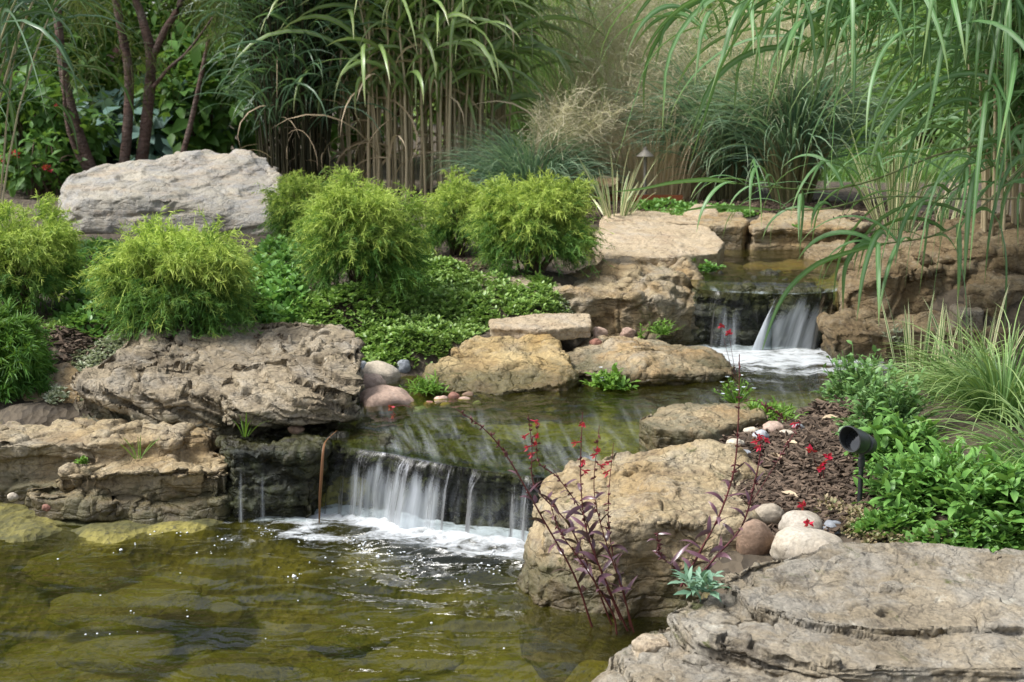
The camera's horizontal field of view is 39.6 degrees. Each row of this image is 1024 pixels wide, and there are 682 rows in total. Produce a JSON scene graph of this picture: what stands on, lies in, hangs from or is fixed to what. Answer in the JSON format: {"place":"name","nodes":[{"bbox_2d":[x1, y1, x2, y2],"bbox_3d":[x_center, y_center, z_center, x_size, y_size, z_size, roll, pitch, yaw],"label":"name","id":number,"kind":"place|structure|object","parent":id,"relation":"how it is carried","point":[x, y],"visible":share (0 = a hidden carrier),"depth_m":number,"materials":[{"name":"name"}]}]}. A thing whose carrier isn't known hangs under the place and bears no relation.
{"place":"outdoors","nodes":[
{"label":"outdoors","id":0,"kind":"place"},
{"bbox_2d":[0,0,229,203],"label":"tall grass","id":1,"kind":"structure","parent":0,"point":[7,12],"depth_m":6.58,"materials":[{"name":"plant"}]},
{"bbox_2d":[160,0,416,187],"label":"upright grass","id":2,"kind":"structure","parent":0,"point":[269,62],"depth_m":9.08,"materials":[{"name":"green plant"}]},
{"bbox_2d":[21,503,612,674],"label":"water","id":3,"kind":"structure","parent":0,"point":[452,533],"depth_m":4.21,"materials":[{"name":"liquid"}]},
{"bbox_2d":[456,409,637,634],"bbox_3d":[0.098,0.435,3.365,0.433,0.579,0.203,-5,11,-28],"label":"purple lobelia","id":4,"kind":"object","parent":3,"relation":"on","point":[584,569],"visible":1,"depth_m":3.40,"materials":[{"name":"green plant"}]},
{"bbox_2d":[323,452,528,541],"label":"waterfall","id":5,"kind":"structure","parent":0,"point":[411,517],"depth_m":4.26,"materials":[{"name":"liquid"}]},
{"bbox_2d":[0,98,1023,681],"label":"ground","id":6,"kind":"structure","parent":0,"point":[258,568],"depth_m":4.25,"materials":[{"name":"liquid"}]},
{"bbox_2d":[0,294,58,403],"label":"feathery plant","id":7,"kind":"object","parent":6,"relation":"on","point":[25,357],"visible":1,"depth_m":4.77,"materials":[{"name":"green plant"}]},
{"bbox_2d":[0,118,86,197],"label":"red flower plant","id":8,"kind":"object","parent":6,"relation":"on","point":[38,175],"visible":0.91,"depth_m":9.26,"materials":[{"name":"green plant"}]},
{"bbox_2d":[0,189,99,318],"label":"golden shrub","id":9,"kind":"object","parent":6,"relation":"on","point":[32,262],"visible":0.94,"depth_m":5.38,"materials":[{"name":"green plant"}]},
{"bbox_2d":[0,0,117,141],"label":"leafy shrub","id":10,"kind":"object","parent":6,"relation":"on","point":[107,46],"visible":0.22,"depth_m":10.83,"materials":[{"name":"green plant"}]},
{"bbox_2d":[0,47,122,189],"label":"leafy shrub","id":11,"kind":"object","parent":6,"relation":"on","point":[41,121],"visible":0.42,"depth_m":9.63,"materials":[{"name":"green plant"}]},
{"bbox_2d":[21,551,134,592],"bbox_3d":[-1.244,0.664,4.114,0.336,0.085,0.287,0,10,0],"label":"submerged cobble","id":12,"kind":"object","parent":6,"relation":"on","point":[69,572],"visible":0.92,"depth_m":4.03,"materials":[{"name":"stone"}]},
{"bbox_2d":[29,661,142,681],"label":"submerged cobble","id":13,"kind":"object","parent":6,"relation":"on","point":[53,671],"visible":0.52,"depth_m":3.72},
{"bbox_2d":[42,332,133,404],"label":"ground cover","id":14,"kind":"object","parent":6,"relation":"on","point":[90,359],"visible":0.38,"depth_m":5.06,"materials":[{"name":"green plant"}]},
{"bbox_2d":[0,0,176,145],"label":"leafy shrub","id":15,"kind":"object","parent":6,"relation":"on","point":[115,50],"visible":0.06,"depth_m":11.99,"materials":[{"name":"green plant"}]},
{"bbox_2d":[55,629,176,673],"bbox_3d":[-1.059,0.837,3.853,0.310,0.073,0.278,0,10,0],"label":"submerged cobble","id":16,"kind":"object","parent":6,"relation":"on","point":[120,652],"visible":0.96,"depth_m":3.77,"materials":[{"name":"stone"}]},
{"bbox_2d":[0,417,232,524],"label":"ledge block","id":17,"kind":"structure","parent":6,"relation":"on","point":[177,472],"depth_m":4.42,"materials":[{"name":"stone"}]},
{"bbox_2d":[44,576,201,631],"bbox_3d":[-1.077,0.737,4.006,0.420,0.086,0.314,0,10,0],"label":"submerged cobble","id":18,"kind":"object","parent":6,"relation":"on","point":[153,602],"visible":0.88,"depth_m":3.91,"materials":[{"name":"stone"}]},
{"bbox_2d":[3,0,281,170],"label":"multi stem tree","id":19,"kind":"object","parent":6,"relation":"on","point":[151,82],"visible":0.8,"depth_m":9.50,"materials":[{"name":"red plant"}]},
{"bbox_2d":[72,73,242,163],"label":"blue green hosta","id":20,"kind":"object","parent":6,"relation":"on","point":[161,147],"visible":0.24,"depth_m":10.37,"materials":[{"name":"green plant"}]},
{"bbox_2d":[57,149,282,235],"bbox_3d":[-1.828,-0.790,7.827,1.264,0.504,0.906,0,10,0],"label":"pale boulder","id":21,"kind":"object","parent":6,"relation":"on","point":[107,198],"visible":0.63,"depth_m":7.56,"materials":[{"name":"stone"}]},
{"bbox_2d":[47,234,310,340],"bbox_3d":[-1.288,-0.256,6.030,1.020,0.299,1.815,0,10,0],"label":"ground cover","id":22,"kind":"object","parent":6,"relation":"on","point":[279,280],"visible":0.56,"depth_m":5.61,"materials":[{"name":"green plant"}]},
{"bbox_2d":[118,20,268,156],"bbox_3d":[-2.296,-1.711,10.467,1.253,1.300,1.196,0,10,0],"label":"leafy shrub","id":23,"kind":"object","parent":6,"relation":"on","point":[206,133],"visible":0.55,"depth_m":10.24,"materials":[{"name":"green plant"}]},
{"bbox_2d":[174,601,243,628],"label":"submerged cobble","id":24,"kind":"object","parent":6,"relation":"on","point":[207,614],"visible":0.58,"depth_m":4.01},
{"bbox_2d":[70,320,365,438],"bbox_3d":[-0.999,0.138,4.933,0.973,0.329,0.714,0,10,0],"label":"grey boulder","id":25,"kind":"object","parent":6,"relation":"on","point":[180,378],"visible":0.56,"depth_m":4.81,"materials":[{"name":"stone"}]},
{"bbox_2d":[96,0,351,164],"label":"leafy shrub","id":26,"kind":"object","parent":6,"relation":"on","point":[153,11],"visible":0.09,"depth_m":11.88,"materials":[{"name":"green plant"}]},
{"bbox_2d":[181,658,301,681],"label":"submerged cobble","id":27,"kind":"object","parent":6,"relation":"on","point":[214,670],"visible":0.84,"depth_m":3.77,"materials":[{"name":"stone"}]},
{"bbox_2d":[13,253,489,366],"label":"mulch","id":28,"kind":"object","parent":6,"relation":"on","point":[65,330],"visible":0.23,"depth_m":5.18,"materials":[{"name":"wood"}]},
{"bbox_2d":[59,205,282,340],"bbox_3d":[-1.234,-0.282,5.280,0.815,0.479,0.821,0,10,0],"label":"golden shrub","id":29,"kind":"object","parent":28,"relation":"on","point":[172,277],"visible":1,"depth_m":5.11,"materials":[{"name":"green plant"}]},
{"bbox_2d":[215,427,334,546],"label":"wet ledge block","id":30,"kind":"structure","parent":6,"relation":"on","point":[276,473],"depth_m":4.36,"materials":[{"name":"stone"}]},
{"bbox_2d":[214,351,364,427],"bbox_3d":[-0.721,0.161,4.596,0.473,0.222,0.277,-5,11,-25],"label":"grey ledge boulder","id":31,"kind":"object","parent":30,"relation":"on","point":[314,388],"visible":0.99,"depth_m":4.55,"materials":[{"name":"stone"}]},
{"bbox_2d":[244,629,311,649],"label":"submerged cobble","id":32,"kind":"object","parent":6,"relation":"on","point":[275,637],"visible":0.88,"depth_m":4.05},
{"bbox_2d":[252,166,337,242],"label":"golden shrub","id":33,"kind":"object","parent":6,"relation":"on","point":[282,206],"visible":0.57,"depth_m":6.91,"materials":[{"name":"green plant"}]},
{"bbox_2d":[299,658,402,681],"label":"submerged cobble","id":34,"kind":"object","parent":6,"relation":"on","point":[362,670],"visible":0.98,"depth_m":3.82,"materials":[{"name":"stone"}]},
{"bbox_2d":[302,609,414,654],"bbox_3d":[-0.448,0.846,4.138,0.383,0.087,0.302,0,10,0],"label":"submerged cobble","id":35,"kind":"object","parent":6,"relation":"on","point":[352,634],"visible":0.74,"depth_m":4.05,"materials":[{"name":"stone"}]},
{"bbox_2d":[279,164,444,302],"bbox_3d":[-0.614,-0.453,5.814,0.688,0.546,0.661,0,10,0],"label":"golden shrub","id":36,"kind":"object","parent":6,"relation":"on","point":[363,233],"visible":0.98,"depth_m":5.69,"materials":[{"name":"green plant"}]},
{"bbox_2d":[359,385,416,422],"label":"river stone","id":37,"kind":"object","parent":6,"relation":"on","point":[377,400],"visible":0.91,"depth_m":4.90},
{"bbox_2d":[234,2,541,162],"bbox_3d":[-1.202,-3.280,13.179,3.044,3.389,2.730,0,10,0],"label":"leafy shrub","id":38,"kind":"object","parent":6,"relation":"on","point":[334,130],"visible":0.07,"depth_m":13.29,"materials":[{"name":"green plant"}]},
{"bbox_2d":[183,0,597,200],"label":"giant reed","id":39,"kind":"object","parent":6,"relation":"on","point":[449,34],"visible":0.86,"depth_m":9.10,"materials":[{"name":"plant"}]},
{"bbox_2d":[383,636,464,664],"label":"submerged cobble","id":40,"kind":"object","parent":6,"relation":"on","point":[396,651],"visible":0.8,"depth_m":3.96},
{"bbox_2d":[279,248,570,368],"bbox_3d":[-0.310,-0.160,5.895,0.994,0.363,1.392,4,11,23],"label":"ground cover","id":41,"kind":"object","parent":6,"relation":"on","point":[401,331],"visible":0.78,"depth_m":5.71,"materials":[{"name":"green plant"}]},
{"bbox_2d":[398,652,463,674],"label":"submerged cobble","id":42,"kind":"object","parent":6,"relation":"on","point":[429,663],"visible":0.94,"depth_m":3.88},
{"bbox_2d":[417,164,485,256],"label":"golden shrub","id":43,"kind":"object","parent":6,"relation":"on","point":[451,201],"visible":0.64,"depth_m":6.87,"materials":[{"name":"green plant"}]},
{"bbox_2d":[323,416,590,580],"bbox_3d":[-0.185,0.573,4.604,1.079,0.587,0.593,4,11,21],"label":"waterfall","id":44,"kind":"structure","parent":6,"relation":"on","point":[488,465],"depth_m":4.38,"materials":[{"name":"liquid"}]},
{"bbox_2d":[354,0,618,194],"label":"giant reed","id":45,"kind":"object","parent":6,"relation":"on","point":[500,112],"visible":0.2,"depth_m":9.85,"materials":[{"name":"plant"}]},
{"bbox_2d":[449,650,525,676],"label":"submerged cobble","id":46,"kind":"object","parent":6,"relation":"on","point":[480,663],"visible":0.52,"depth_m":3.89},
{"bbox_2d":[418,334,579,424],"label":"ochre slab","id":47,"kind":"structure","parent":6,"relation":"on","point":[478,366],"depth_m":5.17,"materials":[{"name":"stone"}]},
{"bbox_2d":[488,313,591,339],"bbox_3d":[0.115,-0.055,5.688,0.418,0.085,0.306,0,10,0],"label":"square block","id":48,"kind":"object","parent":47,"relation":"on","point":[563,326],"depth_m":5.62,"materials":[{"name":"stone"}]},
{"bbox_2d":[414,62,650,202],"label":"fountain grass","id":49,"kind":"object","parent":6,"relation":"on","point":[544,155],"depth_m":8.68,"materials":[{"name":"green plant"}]},
{"bbox_2d":[450,167,615,278],"bbox_3d":[0.129,-0.539,6.369,0.720,0.484,0.722,9,13,41],"label":"golden shrub","id":50,"kind":"object","parent":6,"relation":"on","point":[527,220],"visible":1,"depth_m":6.24,"materials":[{"name":"green plant"}]},
{"bbox_2d":[490,0,737,170],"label":"switch grass","id":51,"kind":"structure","parent":6,"relation":"on","point":[614,32],"depth_m":10.06,"materials":[{"name":"plant"}]},
{"bbox_2d":[574,148,657,218],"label":"striped iris","id":52,"kind":"object","parent":6,"relation":"on","point":[604,210],"visible":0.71,"depth_m":7.85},
{"bbox_2d":[475,0,782,167],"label":"switch grass","id":53,"kind":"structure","parent":6,"relation":"on","point":[515,125],"depth_m":11.89,"materials":[{"name":"green plant"}]},
{"bbox_2d":[552,256,706,345],"bbox_3d":[0.510,-0.160,6.315,0.759,0.397,0.717,0,10,0],"label":"fissured boulder","id":54,"kind":"object","parent":6,"relation":"on","point":[632,292],"visible":0.62,"depth_m":6.05,"materials":[{"name":"stone"}]},
{"bbox_2d":[592,221,724,271],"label":"sand slab","id":55,"kind":"structure","parent":54,"relation":"on","point":[655,243],"depth_m":6.83,"materials":[{"name":"stone"}]},
{"bbox_2d":[513,439,767,681],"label":"waterside boulder","id":56,"kind":"object","parent":6,"relation":"on","point":[659,490],"visible":0.6,"depth_m":3.64,"materials":[{"name":"stone"}]},
{"bbox_2d":[552,25,744,201],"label":"switch grass","id":57,"kind":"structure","parent":6,"relation":"on","point":[685,190],"depth_m":8.97,"materials":[{"name":"plant"}]},
{"bbox_2d":[565,335,735,409],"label":"brown slab","id":58,"kind":"structure","parent":6,"relation":"on","point":[648,363],"depth_m":5.31,"materials":[{"name":"stone"}]},
{"bbox_2d":[626,196,760,216],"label":"ground cover","id":59,"kind":"object","parent":6,"relation":"on","point":[678,205],"visible":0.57,"depth_m":8.26,"materials":[{"name":"green plant"}]},
{"bbox_2d":[636,402,766,452],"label":"streamside block","id":60,"kind":"structure","parent":6,"relation":"on","point":[672,424],"depth_m":4.43,"materials":[{"name":"stone"}]},
{"bbox_2d":[699,212,749,258],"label":"top wall stone","id":61,"kind":"object","parent":6,"relation":"on","point":[735,236],"visible":0.62,"depth_m":7.49,"materials":[{"name":"beige stone"}]},
{"bbox_2d":[648,354,801,586],"bbox_3d":[0.489,0.308,3.290,0.356,0.558,0.133,0,10,0],"label":"purple lobelia","id":62,"kind":"object","parent":6,"relation":"on","point":[708,531],"visible":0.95,"depth_m":3.30,"materials":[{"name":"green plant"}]},
{"bbox_2d":[595,0,869,201],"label":"fountain grass","id":63,"kind":"object","parent":6,"relation":"on","point":[739,169],"depth_m":8.92,"materials":[{"name":"green plant"}]},
{"bbox_2d":[736,519,773,554],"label":"river stone","id":64,"kind":"object","parent":6,"relation":"on","point":[756,537],"visible":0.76,"depth_m":3.58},
{"bbox_2d":[691,268,836,390],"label":"ledge slab","id":65,"kind":"structure","parent":6,"relation":"on","point":[735,312],"depth_m":6.04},
{"bbox_2d":[667,0,922,202],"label":"fountain grass","id":66,"kind":"object","parent":6,"relation":"on","point":[795,130],"depth_m":8.43,"materials":[{"name":"green plant"}]},
{"bbox_2d":[580,198,1010,243],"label":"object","id":67,"kind":"object","parent":6,"relation":"on","point":[859,206],"visible":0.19,"depth_m":8.36,"materials":[{"name":"plant"}]},
{"bbox_2d":[770,526,842,560],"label":"river stone","id":68,"kind":"object","parent":6,"relation":"on","point":[790,542],"visible":0.69,"depth_m":3.50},
{"bbox_2d":[591,541,1023,681],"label":"layered boulder","id":69,"kind":"object","parent":6,"relation":"on","point":[919,611],"visible":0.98,"depth_m":2.98,"materials":[{"name":"stone"}]},
{"bbox_2d":[668,560,730,600],"bbox_3d":[0.410,0.525,3.116,0.139,0.082,0.147,0,10,0],"label":"blue green rosette","id":70,"kind":"object","parent":69,"relation":"on","point":[699,582],"visible":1,"depth_m":3.11,"materials":[{"name":"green plant"}]},
{"bbox_2d":[746,208,872,258],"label":"top wall slab","id":71,"kind":"structure","parent":6,"relation":"on","point":[782,233],"depth_m":7.48,"materials":[{"name":"beige stone"}]},
{"bbox_2d":[718,395,902,537],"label":"mulch","id":72,"kind":"object","parent":6,"relation":"on","point":[806,483],"visible":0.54,"depth_m":4.03,"materials":[{"name":"wood"}]},
{"bbox_2d":[839,425,876,503],"bbox_3d":[0.905,0.361,3.716,0.064,0.308,0.117,10,14,43],"label":"garden spotlight","id":73,"kind":"object","parent":72,"relation":"on","point":[861,443],"visible":0.98,"depth_m":3.69,"materials":[{"name":"black metal"}]},
{"bbox_2d":[613,118,1023,254],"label":"arching cane","id":74,"kind":"object","parent":6,"relation":"on","point":[824,161],"visible":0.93,"depth_m":5.38,"materials":[{"name":"green plant"}]},
{"bbox_2d":[669,0,1020,180],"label":"arching cane","id":75,"kind":"object","parent":6,"relation":"on","point":[747,52],"visible":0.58,"depth_m":5.15,"materials":[{"name":"green plant"}]},
{"bbox_2d":[669,174,1023,247],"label":"arching cane","id":76,"kind":"object","parent":6,"relation":"on","point":[818,205],"visible":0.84,"depth_m":5.50,"materials":[{"name":"green plant"}]},
{"bbox_2d":[810,340,897,400],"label":"leafy perennial","id":77,"kind":"object","parent":6,"relation":"on","point":[848,370],"visible":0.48,"depth_m":4.93,"materials":[{"name":"green plant"}]},
{"bbox_2d":[822,32,925,149],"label":"leafy shrub","id":78,"kind":"object","parent":6,"relation":"on","point":[895,95],"visible":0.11,"depth_m":17.03,"materials":[{"name":"green plant"}]},
{"bbox_2d":[829,359,945,435],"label":"leafy perennial","id":79,"kind":"object","parent":6,"relation":"on","point":[877,395],"visible":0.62,"depth_m":4.32,"materials":[{"name":"green plant"}]},
{"bbox_2d":[843,407,952,469],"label":"leafy perennial","id":80,"kind":"object","parent":6,"relation":"on","point":[885,437],"visible":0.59,"depth_m":4.02,"materials":[{"name":"green plant"}]},
{"bbox_2d":[813,493,983,548],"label":"ground cover","id":81,"kind":"object","parent":6,"relation":"on","point":[891,536],"visible":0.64,"depth_m":3.59,"materials":[{"name":"green plant"}]},
{"bbox_2d":[781,0,1023,181],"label":"arching cane","id":82,"kind":"object","parent":6,"relation":"on","point":[940,58],"visible":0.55,"depth_m":4.98,"materials":[{"name":"green plant"}]},
{"bbox_2d":[788,0,1023,237],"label":"giant reed","id":83,"kind":"object","parent":6,"relation":"on","point":[991,122],"visible":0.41,"depth_m":6.29,"materials":[{"name":"plant"}]},
{"bbox_2d":[583,0,819,165],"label":"arching cane","id":84,"kind":"object","parent":83,"relation":"attached to","point":[683,13],"visible":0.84,"depth_m":5.15,"materials":[{"name":"green plant"}]},
{"bbox_2d":[640,0,999,165],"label":"arching cane","id":85,"kind":"object","parent":83,"relation":"attached to","point":[705,5],"visible":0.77,"depth_m":4.89,"materials":[{"name":"green plant"}]},
{"bbox_2d":[717,0,1011,123],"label":"arching cane","id":86,"kind":"object","parent":83,"relation":"attached to","point":[839,9],"visible":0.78,"depth_m":4.93,"materials":[{"name":"green plant"}]},
{"bbox_2d":[714,0,1023,193],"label":"arching cane","id":87,"kind":"object","parent":83,"relation":"attached to","point":[958,14],"visible":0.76,"depth_m":4.89,"materials":[{"name":"green plant"}]},
{"bbox_2d":[760,0,988,129],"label":"arching cane","id":88,"kind":"object","parent":83,"relation":"attached to","point":[928,51],"visible":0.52,"depth_m":5.36,"materials":[{"name":"green plant"}]},
{"bbox_2d":[762,129,1023,349],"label":"arching cane","id":89,"kind":"object","parent":83,"relation":"attached to","point":[869,244],"visible":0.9,"depth_m":5.28,"materials":[{"name":"green plant"}]},
{"bbox_2d":[833,124,1023,301],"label":"arching cane","id":90,"kind":"object","parent":83,"relation":"attached to","point":[932,189],"visible":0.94,"depth_m":5.24,"materials":[{"name":"green plant"}]},
{"bbox_2d":[856,32,1023,268],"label":"arching cane","id":91,"kind":"object","parent":83,"relation":"attached to","point":[967,99],"visible":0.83,"depth_m":4.99,"materials":[{"name":"green plant"}]},
{"bbox_2d":[843,112,972,237],"bbox_3d":[1.883,-0.798,6.767,0.633,0.610,0.659,2,10,11],"label":"striped iris","id":92,"kind":"object","parent":6,"relation":"on","point":[895,202],"visible":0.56,"depth_m":6.68,"materials":[{"name":"plant"}]},
{"bbox_2d":[819,0,1016,150],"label":"leafy shrub","id":93,"kind":"object","parent":6,"relation":"on","point":[905,82],"visible":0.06,"depth_m":18.39,"materials":[{"name":"green plant"}]},
{"bbox_2d":[814,308,1023,393],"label":"bank base rock","id":94,"kind":"object","parent":6,"relation":"on","point":[864,330],"visible":0.25,"depth_m":5.70,"materials":[{"name":"brown stone"}]},
{"bbox_2d":[880,290,969,391],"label":"striped iris","id":95,"kind":"object","parent":6,"relation":"on","point":[907,331],"visible":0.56,"depth_m":5.05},
{"bbox_2d":[835,212,1023,319],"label":"bank wall boulder","id":96,"kind":"object","parent":6,"relation":"on","point":[899,292],"visible":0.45,"depth_m":5.92,"materials":[{"name":"brown stone"}]},
{"bbox_2d":[850,498,1023,552],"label":"ground cover","id":97,"kind":"object","parent":6,"relation":"on","point":[908,513],"visible":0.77,"depth_m":3.52,"materials":[{"name":"green plant"}]},
{"bbox_2d":[851,436,1023,523],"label":"leafy perennial","id":98,"kind":"object","parent":6,"relation":"on","point":[909,478],"visible":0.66,"depth_m":3.70,"materials":[{"name":"green plant"}]},
{"bbox_2d":[857,325,1022,413],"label":"sedge","id":99,"kind":"object","parent":6,"relation":"on","point":[912,376],"visible":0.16,"depth_m":4.87,"materials":[{"name":"green plant"}]},
{"bbox_2d":[868,299,1023,445],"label":"sedge","id":100,"kind":"object","parent":6,"relation":"on","point":[998,379],"visible":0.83,"depth_m":4.42,"materials":[{"name":"green plant"}]},
{"bbox_2d":[911,364,1023,483],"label":"sedge","id":101,"kind":"object","parent":6,"relation":"on","point":[1018,442],"visible":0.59,"depth_m":3.92,"materials":[{"name":"green plant"}]},
{"bbox_2d":[931,446,1023,531],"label":"leafy perennial","id":102,"kind":"object","parent":6,"relation":"on","point":[996,495],"visible":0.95,"depth_m":3.56,"materials":[{"name":"green plant"}]},
{"bbox_2d":[964,267,1023,318],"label":"bank corner rock","id":103,"kind":"object","parent":6,"relation":"on","point":[990,294],"visible":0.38,"depth_m":5.71,"materials":[{"name":"brown stone"}]},
{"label":"submerged cobble","id":104,"kind":"object","parent":6,"relation":"on","visible":0},
{"bbox_2d":[153,637,218,669],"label":"submerged cobble","id":105,"kind":"object","parent":104,"relation":"on","point":[187,648],"visible":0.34,"depth_m":3.92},
{"bbox_2d":[332,342,891,467],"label":"water","id":106,"kind":"structure","parent":0,"point":[803,358],"depth_m":5.59,"materials":[{"name":"liquid"}]},
{"bbox_2d":[693,249,844,293],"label":"water","id":107,"kind":"structure","parent":0,"point":[760,266],"depth_m":6.69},
{"bbox_2d":[709,293,832,351],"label":"waterfall","id":108,"kind":"structure","parent":0,"point":[807,340],"depth_m":5.95,"materials":[{"name":"liquid"}]},
{"bbox_2d":[758,138,1016,182],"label":"lawn grass","id":109,"kind":"structure","parent":0,"point":[846,176],"depth_m":12.33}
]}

